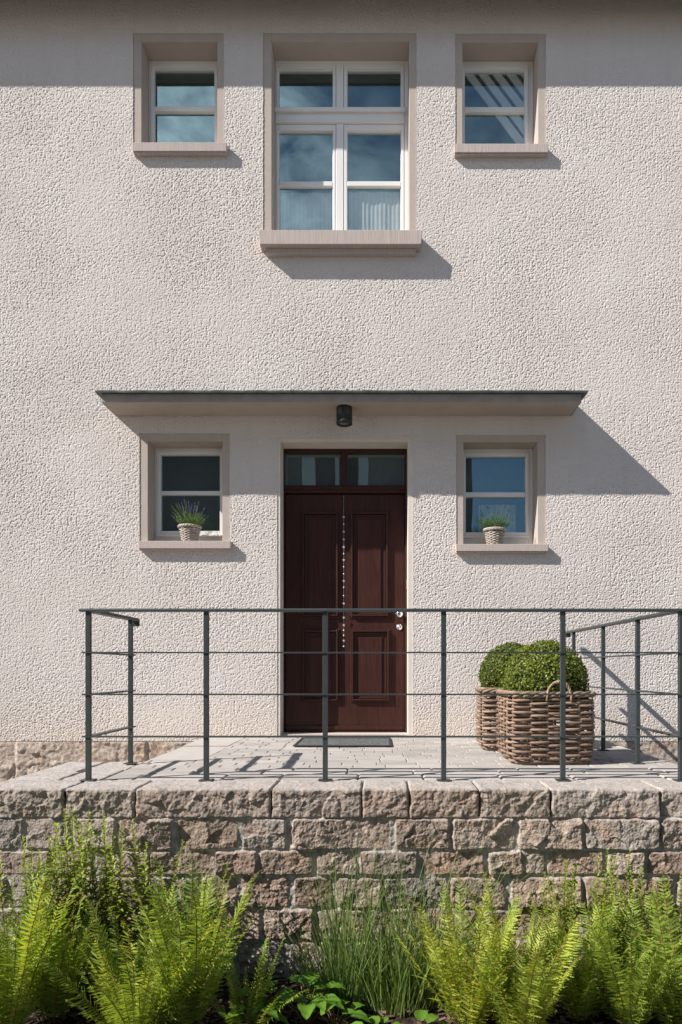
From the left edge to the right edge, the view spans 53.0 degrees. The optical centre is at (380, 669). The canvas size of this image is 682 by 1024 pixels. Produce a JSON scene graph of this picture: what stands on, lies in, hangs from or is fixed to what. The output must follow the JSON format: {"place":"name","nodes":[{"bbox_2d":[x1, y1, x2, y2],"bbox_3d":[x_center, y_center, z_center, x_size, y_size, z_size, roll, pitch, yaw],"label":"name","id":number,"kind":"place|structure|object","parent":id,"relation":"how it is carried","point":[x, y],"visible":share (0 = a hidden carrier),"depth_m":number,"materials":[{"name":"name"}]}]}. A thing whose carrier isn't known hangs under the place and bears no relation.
{"place":"outdoors","nodes":[
{"label":"outdoors","id":0,"kind":"place"},
{"bbox_2d":[7,977,681,1023],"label":"ground","id":1,"kind":"structure","parent":0,"point":[316,1020],"depth_m":3.06,"materials":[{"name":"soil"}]},
{"bbox_2d":[0,863,86,1023],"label":"fern","id":2,"kind":"object","parent":1,"relation":"on","point":[15,1000],"visible":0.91,"depth_m":2.80,"materials":[{"name":"green plant"}]},
{"bbox_2d":[0,823,94,998],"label":"leafy perennial","id":3,"kind":"object","parent":1,"relation":"on","point":[29,894],"visible":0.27,"depth_m":3.15,"materials":[{"name":"green plant"}]},
{"bbox_2d":[0,887,104,1023],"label":"fern","id":4,"kind":"object","parent":1,"relation":"on","point":[53,1000],"visible":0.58,"depth_m":2.92,"materials":[{"name":"green plant"}]},
{"bbox_2d":[45,808,128,1000],"bbox_3d":[-1.389,1.092,3.241,0.365,0.918,0.329,0,0,0],"label":"leafy perennial","id":5,"kind":"object","parent":1,"relation":"on","point":[86,891],"visible":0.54,"depth_m":3.20,"materials":[{"name":"green plant"}]},
{"bbox_2d":[93,819,183,992],"bbox_3d":[-1.164,1.129,3.249,0.443,0.843,0.295,0,0,0],"label":"leafy perennial","id":6,"kind":"object","parent":1,"relation":"on","point":[117,901],"visible":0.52,"depth_m":3.22,"materials":[{"name":"green plant"}]},
{"bbox_2d":[39,883,245,1023],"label":"fern","id":7,"kind":"object","parent":1,"relation":"on","point":[141,1004],"visible":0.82,"depth_m":2.77,"materials":[{"name":"green plant"}]},
{"bbox_2d":[121,852,264,1023],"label":"fern","id":8,"kind":"object","parent":1,"relation":"on","point":[194,1007],"visible":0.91,"depth_m":2.84,"materials":[{"name":"green plant"}]},
{"bbox_2d":[179,862,227,963],"bbox_3d":[-0.874,1.239,3.186,0.290,0.623,0.275,0,0,0],"label":"leafy perennial","id":9,"kind":"object","parent":1,"relation":"on","point":[215,906],"visible":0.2,"depth_m":3.20,"materials":[{"name":"green plant"}]},
{"bbox_2d":[201,937,304,1023],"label":"fern","id":10,"kind":"object","parent":1,"relation":"on","point":[235,1001],"visible":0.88,"depth_m":2.96,"materials":[{"name":"green plant"}]},
{"bbox_2d":[225,998,288,1023],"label":"broad leaved plant","id":11,"kind":"object","parent":1,"relation":"on","point":[274,1014],"visible":0.73,"depth_m":2.85,"materials":[{"name":"green plant"}]},
{"bbox_2d":[231,980,306,1023],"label":"broad leaved plant","id":12,"kind":"object","parent":1,"relation":"on","point":[242,992],"visible":0.52,"depth_m":2.95,"materials":[{"name":"green plant"}]},
{"bbox_2d":[266,972,346,1023],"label":"broad leaved plant","id":13,"kind":"object","parent":1,"relation":"on","point":[307,1009],"visible":0.91,"depth_m":2.94,"materials":[{"name":"green plant"}]},
{"bbox_2d":[301,993,369,1023],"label":"broad leaved plant","id":14,"kind":"object","parent":1,"relation":"on","point":[359,1014],"visible":0.84,"depth_m":2.88,"materials":[{"name":"green plant"}]},
{"bbox_2d":[0,0,681,781],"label":"house","id":15,"kind":"structure","parent":1,"relation":"on","point":[248,248],"depth_m":5.96,"materials":[{"name":"paint"}]},
{"bbox_2d":[149,61,216,141],"bbox_3d":[-1.755,-5.023,6.174,0.662,0.925,0.072,0,0,0],"label":"window","id":16,"kind":"structure","parent":15,"relation":"in","point":[155,67],"depth_m":6.15,"materials":[{"name":"paint"}]},
{"bbox_2d":[155,448,222,540],"bbox_3d":[-1.705,-1.553,6.165,0.651,0.882,0.090,0,0,0],"label":"window","id":17,"kind":"structure","parent":15,"relation":"in","point":[160,535],"depth_m":6.15,"materials":[{"name":"paint"}]},
{"bbox_2d":[177,523,201,540],"bbox_3d":[-1.670,-1.187,5.985,0.208,0.149,0.208,0,0,0],"label":"flower basket","id":18,"kind":"object","parent":15,"relation":"on","point":[189,533],"visible":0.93,"depth_m":5.92,"materials":[{"name":"wicker"}]},
{"bbox_2d":[171,499,206,527],"bbox_3d":[-1.671,-1.362,5.982,0.325,0.222,0.246,0,0,-12],"label":"lavender","id":19,"kind":"object","parent":18,"relation":"on","point":[190,520],"visible":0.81,"depth_m":5.96,"materials":[{"name":"green plant"}]},
{"bbox_2d":[275,61,407,229],"bbox_3d":[-0.349,-4.616,6.165,1.201,1.739,0.098,0,0,0],"label":"window","id":20,"kind":"structure","parent":15,"relation":"in","point":[367,210],"depth_m":6.15,"materials":[{"name":"paint"}]},
{"bbox_2d":[342,516,344,646],"bbox_3d":[-0.330,-0.880,6.154,0.026,1.369,0.035,0,0,0],"label":"star garland","id":21,"kind":"object","parent":15,"relation":"hanging from","point":[343,573],"visible":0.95,"depth_m":6.14,"materials":[{"name":"metal"}]},
{"bbox_2d":[336,404,351,426],"bbox_3d":[-0.305,-2.138,5.760,0.134,0.146,0.134,0,0,0],"label":"porch lamp","id":22,"kind":"object","parent":15,"relation":"attached to","point":[343,415],"visible":1,"depth_m":5.71,"materials":[{"name":"black metal"}]},
{"bbox_2d":[285,494,403,731],"bbox_3d":[-0.322,-0.509,6.160,1.074,2.146,0.124,0,0,0],"label":"door","id":23,"kind":"structure","parent":15,"relation":"in","point":[373,550],"depth_m":6.17,"materials":[{"name":"red wood"}]},
{"bbox_2d":[483,527,506,543],"bbox_3d":[1.003,-1.159,5.985,0.208,0.149,0.208,0,0,0],"label":"flower basket","id":24,"kind":"object","parent":15,"relation":"on","point":[494,536],"visible":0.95,"depth_m":5.92,"materials":[{"name":"wicker"}]},
{"bbox_2d":[477,504,515,530],"bbox_3d":[1.013,-1.339,5.976,0.352,0.232,0.280,0,0,0],"label":"lavender","id":25,"kind":"object","parent":24,"relation":"on","point":[500,523],"visible":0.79,"depth_m":5.96,"materials":[{"name":"green plant"}]},
{"bbox_2d":[462,61,532,143],"bbox_3d":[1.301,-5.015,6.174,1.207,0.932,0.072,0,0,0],"label":"window","id":26,"kind":"structure","parent":15,"relation":"in","point":[483,69],"depth_m":6.16,"materials":[{"name":"paint"}]},
{"bbox_2d":[463,449,532,543],"bbox_3d":[1.050,-1.535,6.214,0.648,0.901,0.187,0,0,0],"label":"window","id":27,"kind":"structure","parent":15,"relation":"in","point":[511,536],"depth_m":6.15,"materials":[{"name":"paint"}]},
{"bbox_2d":[0,762,681,977],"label":"retaining wall","id":28,"kind":"structure","parent":1,"relation":"on","point":[246,830],"depth_m":3.42,"materials":[{"name":"stone"}]},
{"bbox_2d":[79,608,681,780],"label":"railing","id":29,"kind":"object","parent":28,"relation":"on","point":[134,621],"visible":0.98,"depth_m":3.67,"materials":[{"name":"metal"}]},
{"bbox_2d":[197,818,484,1013],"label":"ornamental grass","id":30,"kind":"object","parent":1,"relation":"on","point":[334,973],"depth_m":3.08,"materials":[{"name":"green plant"}]},
{"bbox_2d":[368,1016,400,1023],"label":"broad leaved plant","id":31,"kind":"object","parent":1,"relation":"on","point":[376,1019],"visible":0.81,"depth_m":2.89,"materials":[{"name":"green plant"}]},
{"bbox_2d":[306,822,555,1017],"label":"ornamental grass","id":32,"kind":"object","parent":1,"relation":"on","point":[397,999],"depth_m":3.06,"materials":[{"name":"green plant"}]},
{"bbox_2d":[414,1009,448,1023],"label":"broad leaved plant","id":33,"kind":"object","parent":1,"relation":"on","point":[420,1015],"visible":1,"depth_m":2.90,"materials":[{"name":"green plant"}]},
{"bbox_2d":[384,872,536,1023],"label":"fern","id":34,"kind":"object","parent":1,"relation":"on","point":[464,1003],"visible":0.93,"depth_m":2.86,"materials":[{"name":"green plant"}]},
{"bbox_2d":[436,869,588,1023],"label":"fern","id":35,"kind":"object","parent":1,"relation":"on","point":[517,1002],"visible":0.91,"depth_m":2.78,"materials":[{"name":"green plant"}]},
{"bbox_2d":[527,859,581,991],"bbox_3d":[0.827,1.229,3.263,0.267,0.644,0.225,0,0,0],"label":"leafy perennial","id":36,"kind":"object","parent":1,"relation":"on","point":[564,909],"visible":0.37,"depth_m":3.23,"materials":[{"name":"green plant"}]},
{"bbox_2d":[532,887,660,1023],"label":"fern","id":37,"kind":"object","parent":1,"relation":"on","point":[573,996],"visible":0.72,"depth_m":2.95,"materials":[{"name":"green plant"}]},
{"bbox_2d":[567,848,635,973],"bbox_3d":[1.058,1.204,3.192,0.297,0.694,0.259,0,0,-23],"label":"leafy perennial","id":38,"kind":"object","parent":1,"relation":"on","point":[604,899],"visible":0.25,"depth_m":3.23,"materials":[{"name":"green plant"}]},
{"bbox_2d":[548,881,681,1023],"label":"fern","id":39,"kind":"object","parent":1,"relation":"on","point":[628,1002],"visible":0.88,"depth_m":2.86,"materials":[{"name":"green plant"}]},
{"bbox_2d":[608,866,681,1001],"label":"leafy perennial","id":40,"kind":"object","parent":1,"relation":"on","point":[622,919],"visible":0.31,"depth_m":3.13,"materials":[{"name":"green plant"}]},
{"bbox_2d":[611,874,681,1023],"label":"fern","id":41,"kind":"object","parent":1,"relation":"on","point":[671,1002],"visible":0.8,"depth_m":2.88,"materials":[{"name":"green plant"}]},
{"bbox_2d":[661,871,681,998],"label":"leafy perennial","id":42,"kind":"object","parent":1,"relation":"on","point":[671,916],"visible":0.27,"depth_m":3.18,"materials":[{"name":"green plant"}]},
{"bbox_2d":[332,832,539,1013],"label":"ornamental grass","id":43,"kind":"object","parent":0,"point":[431,977],"depth_m":3.10,"materials":[{"name":"green plant"}]},
{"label":"paving bed","id":44,"kind":"structure","parent":0,"visible":0},
{"bbox_2d":[104,738,677,781],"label":"paving","id":45,"kind":"structure","parent":44,"relation":"on","point":[405,759],"depth_m":4.28,"materials":[{"name":"stone"}]},
{"bbox_2d":[293,738,391,745],"bbox_3d":[-0.287,0.577,5.440,0.750,0.009,0.580,0,0,0],"label":"doormat","id":46,"kind":"object","parent":45,"relation":"on","point":[347,742],"visible":0.86,"depth_m":5.39,"materials":[{"name":"fabric"}]},
{"bbox_2d":[475,686,553,750],"bbox_3d":[1.000,0.326,5.140,0.553,0.532,0.558,0,0,3],"label":"wicker basket","id":47,"kind":"object","parent":45,"relation":"on","point":[486,707],"visible":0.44,"depth_m":4.92,"materials":[{"name":"wicker"}]},
{"bbox_2d":[477,642,525,696],"bbox_3d":[0.993,0.009,5.141,0.518,0.435,0.516,0,0,0],"label":"box ball","id":48,"kind":"object","parent":47,"relation":"in","point":[493,667],"visible":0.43,"depth_m":5.02,"materials":[{"name":"green plant"}]},
{"bbox_2d":[496,680,596,764],"bbox_3d":[1.075,0.331,4.490,0.570,0.532,0.574,0,0,-2],"label":"wicker basket","id":49,"kind":"object","parent":45,"relation":"on","point":[541,722],"visible":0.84,"depth_m":4.23,"materials":[{"name":"wicker"}]},
{"bbox_2d":[501,639,589,711],"bbox_3d":[1.083,0.040,4.491,0.568,0.476,0.569,0,0,0],"label":"box ball","id":50,"kind":"object","parent":49,"relation":"in","point":[535,672],"visible":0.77,"depth_m":4.32,"materials":[{"name":"green plant"}]}
]}

